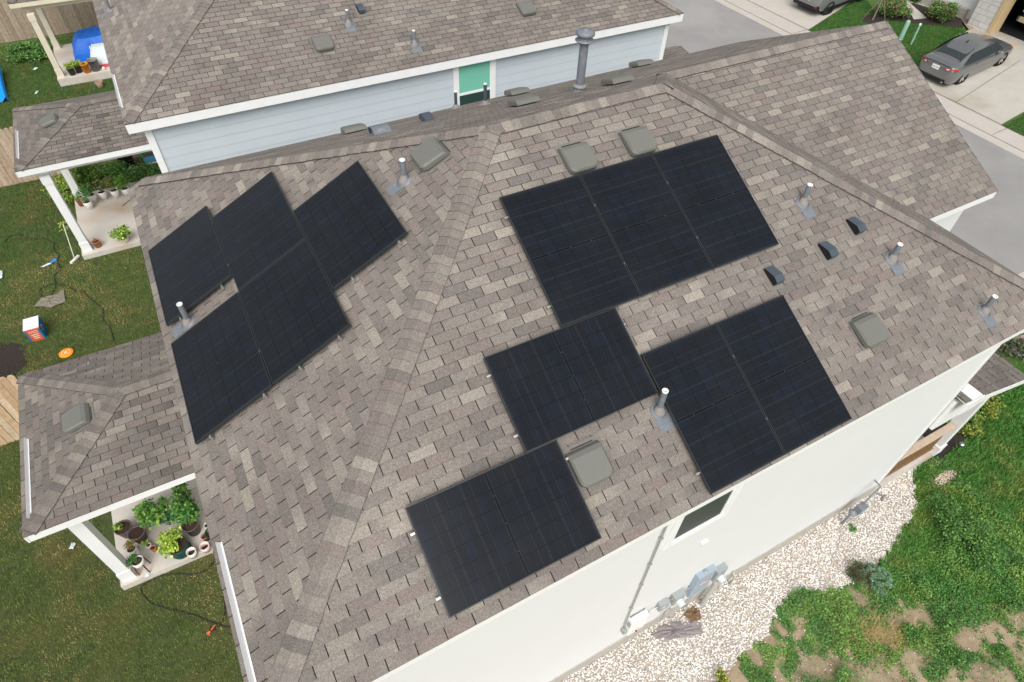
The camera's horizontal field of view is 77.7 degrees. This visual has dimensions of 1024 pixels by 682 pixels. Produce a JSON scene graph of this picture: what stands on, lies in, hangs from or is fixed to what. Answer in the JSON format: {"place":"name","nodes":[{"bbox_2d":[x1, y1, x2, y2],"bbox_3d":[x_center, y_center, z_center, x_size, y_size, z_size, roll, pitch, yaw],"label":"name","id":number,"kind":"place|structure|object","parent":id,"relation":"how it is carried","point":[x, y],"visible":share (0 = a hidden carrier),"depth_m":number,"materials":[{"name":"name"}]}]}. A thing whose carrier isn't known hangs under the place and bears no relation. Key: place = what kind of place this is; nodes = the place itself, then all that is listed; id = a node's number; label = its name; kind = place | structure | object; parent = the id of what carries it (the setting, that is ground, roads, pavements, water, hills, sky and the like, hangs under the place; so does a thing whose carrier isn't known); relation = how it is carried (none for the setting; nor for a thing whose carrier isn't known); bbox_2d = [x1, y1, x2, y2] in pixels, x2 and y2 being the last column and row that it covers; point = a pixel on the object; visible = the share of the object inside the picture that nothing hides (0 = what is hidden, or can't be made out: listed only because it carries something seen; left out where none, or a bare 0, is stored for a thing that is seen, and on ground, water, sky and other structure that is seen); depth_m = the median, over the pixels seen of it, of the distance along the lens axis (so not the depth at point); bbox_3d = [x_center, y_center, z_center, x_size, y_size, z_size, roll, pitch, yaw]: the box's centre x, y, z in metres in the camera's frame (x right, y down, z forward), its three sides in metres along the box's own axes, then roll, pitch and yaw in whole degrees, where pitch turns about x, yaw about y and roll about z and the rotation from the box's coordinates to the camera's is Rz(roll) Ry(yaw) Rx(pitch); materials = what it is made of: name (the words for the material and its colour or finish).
{"place":"outdoors","nodes":[
{"label":"outdoors","id":0,"kind":"place"},
{"bbox_2d":[0,48,243,681],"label":"lawn","id":1,"kind":"structure","parent":0,"point":[107,529],"depth_m":11.97,"materials":[{"name":"green plant"}]},
{"bbox_2d":[0,375,18,445],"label":"wooden deck","id":2,"kind":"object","parent":1,"relation":"on","point":[9,428],"visible":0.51,"depth_m":13.36,"materials":[{"name":"brown wood"}]},
{"bbox_2d":[0,342,27,377],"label":"mulch bed","id":3,"kind":"object","parent":1,"relation":"on","point":[13,359],"visible":0.8,"depth_m":15.49,"materials":[{"name":"brown soil"}]},
{"bbox_2d":[0,37,52,63],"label":"yard weed","id":4,"kind":"object","parent":1,"relation":"on","point":[16,53],"visible":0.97,"depth_m":26.25,"materials":[{"name":"green plant"}]},
{"bbox_2d":[23,315,46,341],"bbox_3d":[-11.951,-0.303,15.912,0.344,0.400,0.465,-20,51,-19],"label":"cardboard box","id":5,"kind":"object","parent":1,"relation":"on","point":[34,328],"visible":1,"depth_m":15.80,"materials":[{"name":"white cardboard"}]},
{"bbox_2d":[34,290,64,306],"bbox_3d":[-12.258,-1.084,16.814,0.740,0.049,0.630,-21,51,-20],"label":"weed cloth","id":6,"kind":"object","parent":1,"relation":"on","point":[55,299],"visible":1,"depth_m":16.82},
{"bbox_2d":[0,126,141,186],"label":"wooden fence","id":7,"kind":"object","parent":1,"relation":"on","point":[6,150],"visible":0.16,"depth_m":19.95,"materials":[{"name":"brown wood"}]},
{"bbox_2d":[0,35,161,262],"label":"lawn grass","id":8,"kind":"structure","parent":1,"relation":"on","point":[45,101],"depth_m":22.79,"materials":[{"name":"green plant"}]},
{"bbox_2d":[40,155,160,203],"bbox_3d":[-13.095,-5.343,20.271,3.519,0.828,1.842,-21,51,-20],"label":"shrub row","id":9,"kind":"object","parent":1,"relation":"on","point":[88,172],"visible":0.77,"depth_m":20.28,"materials":[{"name":"green plant"}]},
{"bbox_2d":[141,561,230,627],"bbox_3d":[-5.805,4.710,11.754,1.839,0.037,2.015,-21,51,-20],"label":"garden hose","id":10,"kind":"object","parent":1,"relation":"on","point":[178,610],"visible":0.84,"depth_m":11.67,"materials":[{"name":"black rubber"}]},
{"bbox_2d":[0,0,1023,399],"bbox_3d":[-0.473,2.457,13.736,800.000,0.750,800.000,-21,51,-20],"label":"ground","id":11,"kind":"structure","parent":0,"point":[872,4],"depth_m":27.73,"materials":[{"name":"green plant"}]},
{"bbox_2d":[0,0,98,42],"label":"wooden fence","id":12,"kind":"object","parent":11,"relation":"on","point":[20,25],"visible":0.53,"depth_m":27.63,"materials":[{"name":"brown wood"}]},
{"bbox_2d":[7,0,111,85],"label":"house","id":13,"kind":"structure","parent":11,"relation":"on","point":[61,55],"depth_m":24.87,"materials":[{"name":"concrete"}]},
{"bbox_2d":[72,26,102,61],"bbox_3d":[-17.046,-12.215,25.965,1.900,0.941,1.350,-21,51,-20],"label":"tarp","id":14,"kind":"object","parent":13,"relation":"on","point":[83,40],"visible":0.6,"depth_m":25.55,"materials":[{"name":"blue plastic"}]},
{"bbox_2d":[89,43,108,67],"bbox_3d":[-16.447,-11.521,25.538,1.100,0.680,0.790,-21,51,-20],"label":"cloth covered table","id":15,"kind":"object","parent":13,"relation":"on","point":[97,51],"visible":0.56,"depth_m":25.34,"materials":[{"name":"white fabric"}]},
{"bbox_2d":[11,0,688,259],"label":"house","id":16,"kind":"structure","parent":11,"relation":"on","point":[200,82],"depth_m":14.75,"materials":[{"name":"concrete"}]},
{"bbox_2d":[40,113,59,129],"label":"box vent","id":17,"kind":"object","parent":16,"relation":"on","point":[49,120],"visible":1,"depth_m":16.60,"materials":[{"name":"grey plastic"}]},
{"bbox_2d":[74,188,92,209],"bbox_3d":[-12.889,-4.302,19.171,0.528,0.691,0.406,-10,48,-11],"label":"plant pot","id":18,"kind":"object","parent":16,"relation":"on","point":[87,203],"visible":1,"depth_m":19.11,"materials":[{"name":"white ceramic"}]},
{"bbox_2d":[108,224,131,242],"bbox_3d":[-11.180,-3.030,18.180,0.624,0.514,0.615,-21,51,-20],"label":"plant pot","id":19,"kind":"object","parent":16,"relation":"on","point":[122,232],"visible":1,"depth_m":18.11,"materials":[{"name":"white ceramic"}]},
{"bbox_2d":[111,172,130,195],"bbox_3d":[-12.060,-4.835,19.690,0.525,0.698,0.438,-21,51,-20],"label":"plant pot","id":20,"kind":"object","parent":16,"relation":"on","point":[124,188],"visible":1,"depth_m":19.60,"materials":[{"name":"white ceramic"}]},
{"bbox_2d":[308,33,335,53],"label":"box vent","id":21,"kind":"object","parent":16,"relation":"on","point":[323,43],"visible":1,"depth_m":14.05,"materials":[{"name":"grey plastic"}]},
{"bbox_2d":[452,59,495,105],"bbox_3d":[-0.931,-6.327,15.898,1.160,1.550,0.030,-21,51,-20],"label":"window","id":22,"kind":"structure","parent":16,"relation":"in","point":[468,80],"depth_m":15.78,"materials":[{"name":"green glass"}]},
{"bbox_2d":[514,0,536,17],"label":"box vent","id":23,"kind":"object","parent":16,"relation":"on","point":[526,8],"visible":1,"depth_m":15.81,"materials":[{"name":"grey plastic"}]},
{"bbox_2d":[16,21,1023,681],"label":"house","id":24,"kind":"structure","parent":11,"relation":"on","point":[320,471],"depth_m":8.53,"materials":[{"name":"concrete"}]},
{"bbox_2d":[24,438,34,518],"bbox_3d":[-7.568,2.102,9.972,0.115,0.061,1.600,-32,54,-5],"label":"rain diverter","id":25,"kind":"object","parent":24,"relation":"attached to","point":[28,488],"visible":1,"depth_m":9.95,"materials":[{"name":"white paint"}]},
{"bbox_2d":[62,401,93,436],"bbox_3d":[-7.088,1.245,10.360,0.480,0.127,0.460,-32,54,-5],"label":"box vent","id":26,"kind":"object","parent":24,"relation":"on","point":[79,417],"visible":1,"depth_m":10.31,"materials":[{"name":"grey plastic"}]},
{"bbox_2d":[112,519,132,538],"bbox_3d":[-7.471,3.623,12.241,0.324,0.412,0.324,-21,51,-20],"label":"plant pot","id":27,"kind":"object","parent":24,"relation":"on","point":[121,528],"visible":0.96,"depth_m":12.18,"materials":[{"name":"brown plastic"}]},
{"bbox_2d":[127,525,146,543],"bbox_3d":[-7.179,3.748,12.226,0.324,0.280,0.324,-21,51,-20],"label":"plant pot","id":28,"kind":"object","parent":24,"relation":"on","point":[137,532],"visible":0.93,"depth_m":12.14,"materials":[{"name":"brown plastic"}]},
{"bbox_2d":[126,552,150,575],"bbox_3d":[-6.931,4.117,11.756,0.298,0.486,0.267,-16,50,-16],"label":"plant pot","id":29,"kind":"object","parent":24,"relation":"on","point":[135,560],"visible":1,"depth_m":11.66,"materials":[{"name":"white ceramic"}]},
{"bbox_2d":[130,495,171,529],"bbox_3d":[-6.953,3.354,12.371,0.740,0.615,0.717,-21,51,-20],"label":"plant pot","id":30,"kind":"object","parent":24,"relation":"on","point":[149,512],"visible":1,"depth_m":12.20,"materials":[{"name":"plant"}]},
{"bbox_2d":[156,521,191,558],"bbox_3d":[-6.419,3.831,12.032,0.587,0.494,0.603,21,50,17],"label":"grow bag","id":31,"kind":"object","parent":24,"relation":"on","point":[174,543],"visible":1,"depth_m":11.94,"materials":[{"name":"plant"}]},
{"bbox_2d":[173,302,194,337],"bbox_3d":[-4.460,-0.311,8.541,0.325,0.468,0.230,-21,51,-20],"label":"vent pipe","id":32,"kind":"object","parent":24,"relation":"on","point":[187,322],"visible":0.99,"depth_m":8.59,"materials":[{"name":"grey metal"}]},
{"bbox_2d":[167,493,202,536],"bbox_3d":[-6.218,3.281,12.220,0.627,0.976,0.627,-21,51,-20],"label":"plant pot","id":33,"kind":"object","parent":24,"relation":"on","point":[184,509],"visible":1,"depth_m":12.07,"materials":[{"name":"brown plastic"}]},
{"bbox_2d":[148,206,232,325],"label":"solar panel","id":34,"kind":"object","parent":24,"relation":"attached to","point":[190,266],"visible":0.98,"depth_m":9.09,"materials":[{"name":"glass"}]},
{"bbox_2d":[171,292,272,444],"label":"solar panel","id":35,"kind":"object","parent":24,"relation":"attached to","point":[223,375],"visible":1,"depth_m":7.82,"materials":[{"name":"glass"}]},
{"bbox_2d":[215,542,257,681],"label":"gutter","id":36,"kind":"object","parent":24,"relation":"on","point":[248,663],"visible":1,"depth_m":6.19,"materials":[{"name":"white paint"}]},
{"bbox_2d":[212,171,306,290],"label":"solar panel","id":37,"kind":"object","parent":24,"relation":"attached to","point":[259,230],"visible":1,"depth_m":8.84,"materials":[{"name":"glass"}]},
{"bbox_2d":[238,239,350,384],"bbox_3d":[-2.722,-0.389,7.856,1.149,0.084,1.814,-37,54,2],"label":"solar panel","id":38,"kind":"object","parent":24,"relation":"attached to","point":[297,316],"visible":1,"depth_m":7.78,"materials":[{"name":"glass"}]},
{"bbox_2d":[293,161,407,290],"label":"solar panel","id":39,"kind":"object","parent":24,"relation":"attached to","point":[351,225],"visible":1,"depth_m":8.13,"materials":[{"name":"glass"}]},
{"bbox_2d":[340,123,367,134],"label":"box vent","id":40,"kind":"object","parent":24,"relation":"on","point":[352,128],"visible":0.98,"depth_m":11.61,"materials":[{"name":"grey plastic"}]},
{"bbox_2d":[367,123,394,135],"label":"metal hood vent","id":41,"kind":"object","parent":24,"relation":"on","point":[380,129],"visible":0.94,"depth_m":10.37,"materials":[{"name":"silver metal"}]},
{"bbox_2d":[386,158,411,195],"bbox_3d":[-1.457,-2.135,8.184,0.325,0.428,0.230,-21,51,-20],"label":"vent pipe","id":42,"kind":"object","parent":24,"relation":"on","point":[403,180],"visible":1,"depth_m":8.22,"materials":[{"name":"silver metal"}]},
{"bbox_2d":[410,137,454,175],"bbox_3d":[-1.055,-2.446,8.239,0.480,0.127,0.460,-37,54,2],"label":"box vent","id":43,"kind":"object","parent":24,"relation":"on","point":[429,155],"visible":1,"depth_m":8.17,"materials":[{"name":"grey plastic"}]},
{"bbox_2d":[405,439,601,618],"bbox_3d":[-0.068,1.884,6.558,1.859,0.075,1.134,-21,79,-20],"label":"solar panel","id":44,"kind":"object","parent":24,"relation":"on","point":[483,536],"visible":1,"depth_m":6.50,"materials":[{"name":"glass"}]},
{"bbox_2d":[506,95,543,107],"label":"box vent","id":45,"kind":"object","parent":24,"relation":"on","point":[521,101],"visible":1,"depth_m":10.15,"materials":[{"name":"grey plastic"}]},
{"bbox_2d":[499,174,640,326],"bbox_3d":[0.683,-1.124,7.752,1.179,0.075,1.769,-21,78,-20],"label":"solar panel","id":46,"kind":"object","parent":24,"relation":"attached to","point":[580,270],"visible":1,"depth_m":7.71,"materials":[{"name":"glass"}]},
{"bbox_2d":[483,308,657,452],"bbox_3d":[0.686,0.407,7.245,1.859,0.075,1.134,-21,78,-20],"label":"solar panel","id":47,"kind":"object","parent":24,"relation":"attached to","point":[557,383],"visible":1,"depth_m":7.19,"materials":[{"name":"glass"}]},
{"bbox_2d":[553,139,598,176],"bbox_3d":[0.851,-2.403,8.222,0.460,0.127,0.480,-21,78,-20],"label":"box vent","id":48,"kind":"object","parent":24,"relation":"on","point":[577,157],"visible":0.98,"depth_m":8.17,"materials":[{"name":"grey plastic"}]},
{"bbox_2d":[570,27,594,92],"bbox_3d":[1.148,-4.537,10.400,0.340,1.123,0.340,-21,51,-20],"label":"flue","id":49,"kind":"object","parent":24,"relation":"on","point":[584,39],"visible":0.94,"depth_m":10.23,"materials":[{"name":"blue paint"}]},
{"bbox_2d":[562,435,613,490],"bbox_3d":[0.850,1.330,6.986,0.460,0.127,0.480,-21,78,-20],"label":"box vent","id":50,"kind":"object","parent":24,"relation":"on","point":[589,463],"visible":0.97,"depth_m":6.94,"materials":[{"name":"grey plastic"}]},
{"bbox_2d":[600,74,636,86],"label":"box vent","id":51,"kind":"object","parent":24,"relation":"on","point":[614,80],"visible":1,"depth_m":10.56,"materials":[{"name":"grey plastic"}]},
{"bbox_2d":[614,123,657,158],"bbox_3d":[1.694,-2.723,8.550,0.460,0.127,0.480,-21,78,-20],"label":"box vent","id":52,"kind":"object","parent":24,"relation":"on","point":[637,140],"visible":0.97,"depth_m":8.49,"materials":[{"name":"grey plastic"}]},
{"bbox_2d":[626,607,648,635],"bbox_3d":[2.059,4.660,10.518,0.333,0.566,0.152,-21,51,-20],"label":"inverter","id":53,"kind":"object","parent":24,"relation":"attached to","point":[636,621],"visible":0.99,"depth_m":10.36,"materials":[{"name":"white plastic"}]},
{"bbox_2d":[579,154,712,296],"bbox_3d":[1.711,-1.518,8.125,1.149,0.046,1.769,-21,78,-20],"label":"solar panel","id":54,"kind":"object","parent":24,"relation":"attached to","point":[649,228],"visible":1,"depth_m":8.11,"materials":[{"name":"glass"}]},
{"bbox_2d":[624,525,667,629],"bbox_3d":[1.889,3.345,8.988,0.126,4.312,0.063,-21,51,-20],"label":"wall conduit","id":55,"kind":"object","parent":24,"relation":"attached to","point":[649,564],"depth_m":8.85,"materials":[{"name":"metal"}]},
{"bbox_2d":[650,388,674,432],"bbox_3d":[1.756,0.770,7.316,0.230,0.498,0.325,-21,51,-20],"label":"vent pipe","id":56,"kind":"object","parent":24,"relation":"on","point":[659,413],"visible":1,"depth_m":7.40,"materials":[{"name":"grey metal"}]},
{"bbox_2d":[669,588,685,607],"bbox_3d":[2.841,4.395,10.796,0.232,0.280,0.222,-21,51,-20],"label":"electric meter","id":57,"kind":"object","parent":24,"relation":"attached to","point":[677,597],"visible":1,"depth_m":10.74,"materials":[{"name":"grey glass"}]},
{"bbox_2d":[685,564,716,597],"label":"breaker panel","id":58,"kind":"object","parent":24,"relation":"attached to","point":[701,579],"visible":0.99,"depth_m":10.74,"materials":[{"name":"grey metal"}]},
{"bbox_2d":[661,484,743,551],"bbox_3d":[2.514,2.230,8.283,1.120,1.170,0.030,-21,51,-20],"label":"window","id":59,"kind":"structure","parent":24,"relation":"in","point":[697,520],"depth_m":8.41,"materials":[{"name":"white paint"}]},
{"bbox_2d":[641,323,784,493],"bbox_3d":[2.364,0.773,7.565,1.179,0.075,1.769,-21,78,-20],"label":"solar panel","id":60,"kind":"object","parent":24,"relation":"attached to","point":[728,436],"visible":1,"depth_m":7.53,"materials":[{"name":"glass"}]},
{"bbox_2d":[652,135,778,268],"bbox_3d":[2.734,-1.902,8.543,1.194,0.084,1.769,-21,78,-20],"label":"solar panel","id":61,"kind":"object","parent":24,"relation":"attached to","point":[723,214],"visible":1,"depth_m":8.50,"materials":[{"name":"glass"}]},
{"bbox_2d":[711,562,727,583],"bbox_3d":[3.642,4.085,11.100,0.230,0.381,0.222,-21,51,-20],"label":"electric meter","id":62,"kind":"object","parent":24,"relation":"attached to","point":[719,573],"visible":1,"depth_m":11.04,"materials":[{"name":"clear glass"}]},
{"bbox_2d":[760,265,785,291],"bbox_3d":[3.475,-0.844,8.399,0.230,0.132,0.322,-21,79,-20],"label":"hood vent","id":63,"kind":"object","parent":24,"relation":"on","point":[773,277],"visible":1,"depth_m":8.40,"materials":[{"name":"metal"}]},
{"bbox_2d":[716,295,851,453],"bbox_3d":[3.406,0.378,7.965,1.194,0.084,1.769,-21,78,-20],"label":"solar panel","id":64,"kind":"object","parent":24,"relation":"attached to","point":[788,381],"visible":1,"depth_m":7.92,"materials":[{"name":"glass"}]},
{"bbox_2d":[796,183,816,219],"bbox_3d":[4.150,-1.982,8.895,0.230,0.418,0.325,-21,51,-20],"label":"vent pipe","id":65,"kind":"object","parent":24,"relation":"on","point":[803,203],"visible":1,"depth_m":8.95,"materials":[{"name":"grey metal"}]},
{"bbox_2d":[814,240,838,265],"bbox_3d":[4.371,-1.231,8.763,0.230,0.132,0.322,-21,79,-20],"label":"hood vent","id":66,"kind":"object","parent":24,"relation":"on","point":[828,252],"visible":1,"depth_m":8.76,"materials":[{"name":"metal"}]},
{"bbox_2d":[843,216,866,240],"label":"hood vent","id":67,"kind":"object","parent":24,"relation":"on","point":[855,226],"visible":1,"depth_m":9.03,"materials":[{"name":"metal"}]},
{"bbox_2d":[841,480,885,524],"bbox_3d":[7.151,3.339,12.967,0.680,1.047,0.357,-21,51,-20],"label":"gas meter","id":68,"kind":"object","parent":24,"relation":"attached to","point":[860,508],"visible":1,"depth_m":12.84,"materials":[{"name":"blue paint"}]},
{"bbox_2d":[845,309,888,350],"bbox_3d":[4.788,-0.173,8.519,0.460,0.127,0.480,-21,78,-20],"label":"box vent","id":69,"kind":"object","parent":24,"relation":"on","point":[867,327],"visible":1,"depth_m":8.47,"materials":[{"name":"grey plastic"}]},
{"bbox_2d":[885,242,904,275],"bbox_3d":[5.462,-1.186,8.991,0.230,0.388,0.325,-21,51,-20],"label":"vent pipe","id":70,"kind":"object","parent":24,"relation":"on","point":[892,259],"visible":0.99,"depth_m":9.03,"materials":[{"name":"grey metal"}]},
{"bbox_2d":[977,294,997,327],"bbox_3d":[6.875,-0.456,9.111,0.230,0.408,0.325,-21,51,-20],"label":"vent pipe","id":71,"kind":"object","parent":24,"relation":"on","point":[984,310],"visible":0.99,"depth_m":9.16,"materials":[{"name":"grey metal"}]},
{"bbox_2d":[715,0,1023,158],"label":"sidewalk","id":72,"kind":"structure","parent":11,"relation":"on","point":[991,139],"depth_m":24.85,"materials":[{"name":"concrete"}]},
{"bbox_2d":[922,409,984,459],"bbox_3d":[10.450,1.314,15.593,3.170,0.100,2.520,-21,51,-20],"label":"mulch bed","id":73,"kind":"object","parent":11,"relation":"on","point":[955,439],"visible":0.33,"depth_m":14.76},
{"bbox_2d":[958,414,983,438],"bbox_3d":[10.652,1.919,14.823,0.682,0.467,0.762,-21,51,-20],"label":"shrub","id":74,"kind":"object","parent":73,"relation":"on","point":[971,428],"visible":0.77,"depth_m":14.69,"materials":[{"name":"green plant"}]},
{"bbox_2d":[979,395,1005,422],"bbox_3d":[11.231,1.472,15.036,0.882,0.756,0.890,19,49,15],"label":"shrub","id":75,"kind":"object","parent":73,"relation":"on","point":[990,406],"visible":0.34,"depth_m":14.92,"materials":[{"name":"green plant"}]},
{"bbox_2d":[917,0,1023,40],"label":"house","id":76,"kind":"structure","parent":11,"relation":"on","point":[990,16],"depth_m":29.70,"materials":[{"name":"white stone"}]},
{"bbox_2d":[997,333,1023,363],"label":"front bush","id":77,"kind":"object","parent":11,"relation":"on","point":[1019,342],"visible":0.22,"depth_m":15.94,"materials":[{"name":"green plant"}]},
{"bbox_2d":[561,464,920,681],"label":"gravel bed","id":78,"kind":"object","parent":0,"point":[755,594],"visible":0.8,"depth_m":12.12,"materials":[{"name":"beige gravel"}]},
{"bbox_2d":[651,621,702,638],"bbox_3d":[3.009,5.296,11.656,1.008,0.036,0.298,-5,48,-7],"label":"landscape fabric","id":79,"kind":"object","parent":78,"relation":"on","point":[676,629],"visible":1,"depth_m":11.66,"materials":[{"name":"grey fabric"}]},
{"bbox_2d":[845,558,874,586],"bbox_3d":[6.765,4.513,12.336,0.560,0.404,0.537,9,48,6],"label":"olive shrub","id":80,"kind":"object","parent":78,"relation":"on","point":[855,566],"visible":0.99,"depth_m":12.34,"materials":[{"name":"green plant"}]},
{"bbox_2d":[747,0,849,29],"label":"driveway","id":81,"kind":"structure","parent":0,"point":[801,15],"depth_m":32.08,"materials":[{"name":"concrete"}]},
{"bbox_2d":[793,0,862,15],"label":"suv","id":82,"kind":"object","parent":81,"relation":"on","point":[825,7],"visible":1,"depth_m":31.44,"materials":[{"name":"silver metal"}]},
{"bbox_2d":[664,0,1023,273],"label":"street","id":83,"kind":"structure","parent":0,"point":[993,228],"depth_m":22.84,"materials":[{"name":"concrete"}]},
{"bbox_2d":[718,400,1023,681],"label":"side yard","id":84,"kind":"structure","parent":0,"point":[966,639],"depth_m":11.54,"materials":[{"name":"soil"}]},
{"bbox_2d":[860,562,894,595],"bbox_3d":[7.074,4.590,12.285,0.640,0.353,0.648,-21,51,-20],"label":"rosette shrub","id":85,"kind":"object","parent":84,"relation":"on","point":[878,583],"visible":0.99,"depth_m":12.17,"materials":[{"name":"green plant"}]},
{"bbox_2d":[737,475,1023,681],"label":"weeds","id":86,"kind":"object","parent":84,"relation":"on","point":[881,605],"visible":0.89,"depth_m":11.99,"materials":[{"name":"green plant"}]},
{"bbox_2d":[834,596,929,672],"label":"dry grass","id":87,"kind":"structure","parent":84,"relation":"on","point":[886,631],"depth_m":11.68,"materials":[{"name":"plant"}]},
{"bbox_2d":[899,622,925,645],"bbox_3d":[7.318,5.386,11.661,0.426,0.243,0.437,-5,48,-7],"label":"weed tuft","id":88,"kind":"object","parent":84,"relation":"on","point":[907,629],"visible":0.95,"depth_m":11.64,"materials":[{"name":"green plant"}]},
{"bbox_2d":[935,613,960,637],"bbox_3d":[8.083,5.266,11.791,0.415,0.258,0.424,-7,48,-9],"label":"weed tuft","id":89,"kind":"object","parent":84,"relation":"on","point":[944,624],"visible":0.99,"depth_m":11.74,"materials":[{"name":"green plant"}]},
{"bbox_2d":[945,648,970,671],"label":"weed tuft","id":90,"kind":"object","parent":84,"relation":"on","point":[959,658],"visible":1,"depth_m":11.34,"materials":[{"name":"green plant"}]},
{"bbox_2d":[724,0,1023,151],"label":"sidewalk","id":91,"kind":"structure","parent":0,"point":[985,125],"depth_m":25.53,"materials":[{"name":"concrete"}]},
{"bbox_2d":[810,0,967,65],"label":"front lawn","id":92,"kind":"structure","parent":0,"point":[859,12],"depth_m":30.15,"materials":[{"name":"green plant"}]},
{"bbox_2d":[878,3,962,27],"bbox_3d":[19.977,-16.070,31.255,3.834,0.280,2.358,18,49,14],"label":"mulch bed","id":93,"kind":"object","parent":92,"relation":"on","point":[956,22],"visible":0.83,"depth_m":30.77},
{"bbox_2d":[872,0,915,18],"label":"front bush","id":94,"kind":"object","parent":93,"relation":"on","point":[902,10],"visible":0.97,"depth_m":30.74,"materials":[{"name":"green plant"}]},
{"bbox_2d":[925,0,961,22],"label":"front bush","id":95,"kind":"object","parent":93,"relation":"on","point":[948,10],"visible":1,"depth_m":30.24,"materials":[{"name":"green plant"}]},
{"bbox_2d":[872,345,1023,604],"bbox_3d":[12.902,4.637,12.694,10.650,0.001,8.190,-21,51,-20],"label":"side lawn","id":96,"kind":"structure","parent":0,"point":[948,472],"depth_m":14.08,"materials":[{"name":"green plant"}]},
{"bbox_2d":[747,450,1022,681],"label":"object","id":97,"kind":"object","parent":96,"relation":"on","point":[947,477],"visible":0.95,"depth_m":11.83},
{"bbox_2d":[932,497,1006,573],"bbox_3d":[9.256,3.888,12.886,1.325,0.589,1.647,9,48,6],"label":"bushy weed","id":98,"kind":"object","parent":96,"relation":"on","point":[970,527],"visible":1,"depth_m":12.82,"materials":[{"name":"green plant"}]},
{"bbox_2d":[922,28,1023,124],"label":"driveway","id":99,"kind":"structure","parent":0,"point":[999,98],"depth_m":26.64,"materials":[{"name":"concrete"}]},
{"bbox_2d":[918,32,1014,84],"bbox_3d":[19.644,-12.383,27.335,4.467,1.424,1.957,-27,53,-17],"label":"sedan","id":100,"kind":"object","parent":99,"relation":"on","point":[958,59],"visible":0.99,"depth_m":26.67,"materials":[{"name":"grey paint"}]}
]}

